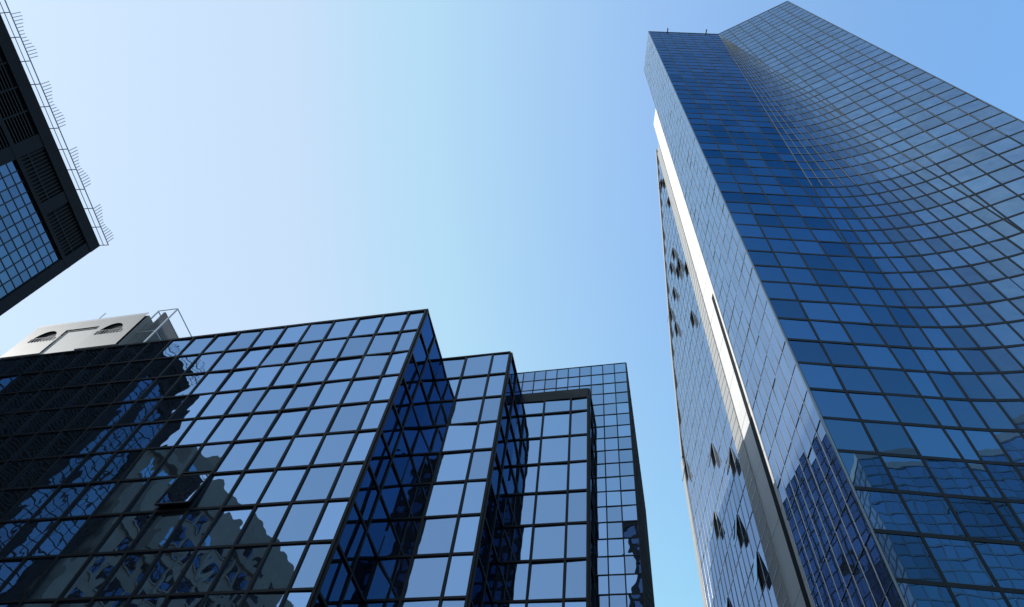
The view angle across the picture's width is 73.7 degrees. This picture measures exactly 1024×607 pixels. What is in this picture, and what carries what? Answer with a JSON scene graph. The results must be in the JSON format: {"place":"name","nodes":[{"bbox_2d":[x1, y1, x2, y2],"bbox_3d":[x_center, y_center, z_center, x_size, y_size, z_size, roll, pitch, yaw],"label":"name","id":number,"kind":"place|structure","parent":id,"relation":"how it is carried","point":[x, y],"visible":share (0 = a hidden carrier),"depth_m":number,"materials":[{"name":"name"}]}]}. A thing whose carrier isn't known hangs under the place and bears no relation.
{"place":"outdoors","nodes":[
{"label":"outdoors","id":0,"kind":"place"},
{"bbox_2d":[0,0,113,315],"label":"dark tower","id":1,"kind":"structure","parent":0,"point":[47,234],"depth_m":61.29,"materials":[{"name":"black"}]},
{"bbox_2d":[0,308,191,358],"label":"building","id":2,"kind":"structure","parent":0,"point":[105,332],"depth_m":109.28,"materials":[{"name":"white concrete"}]},
{"bbox_2d":[0,309,654,606],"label":"building","id":3,"kind":"structure","parent":0,"point":[395,459],"depth_m":29.40,"materials":[{"name":"blue glass"}]},
{"bbox_2d":[0,0,1023,606],"label":"sky","id":4,"kind":"structure","parent":0,"point":[487,167],"materials":[{"name":"blue"}]},
{"bbox_3d":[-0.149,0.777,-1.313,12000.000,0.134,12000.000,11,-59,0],"label":"ground","id":5,"kind":"structure","parent":0,"visible":0},
{"bbox_2d":[644,1,1023,606],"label":"glass tower","id":6,"kind":"structure","parent":5,"relation":"on","point":[842,217],"depth_m":39.72,"materials":[{"name":"blue glass"}]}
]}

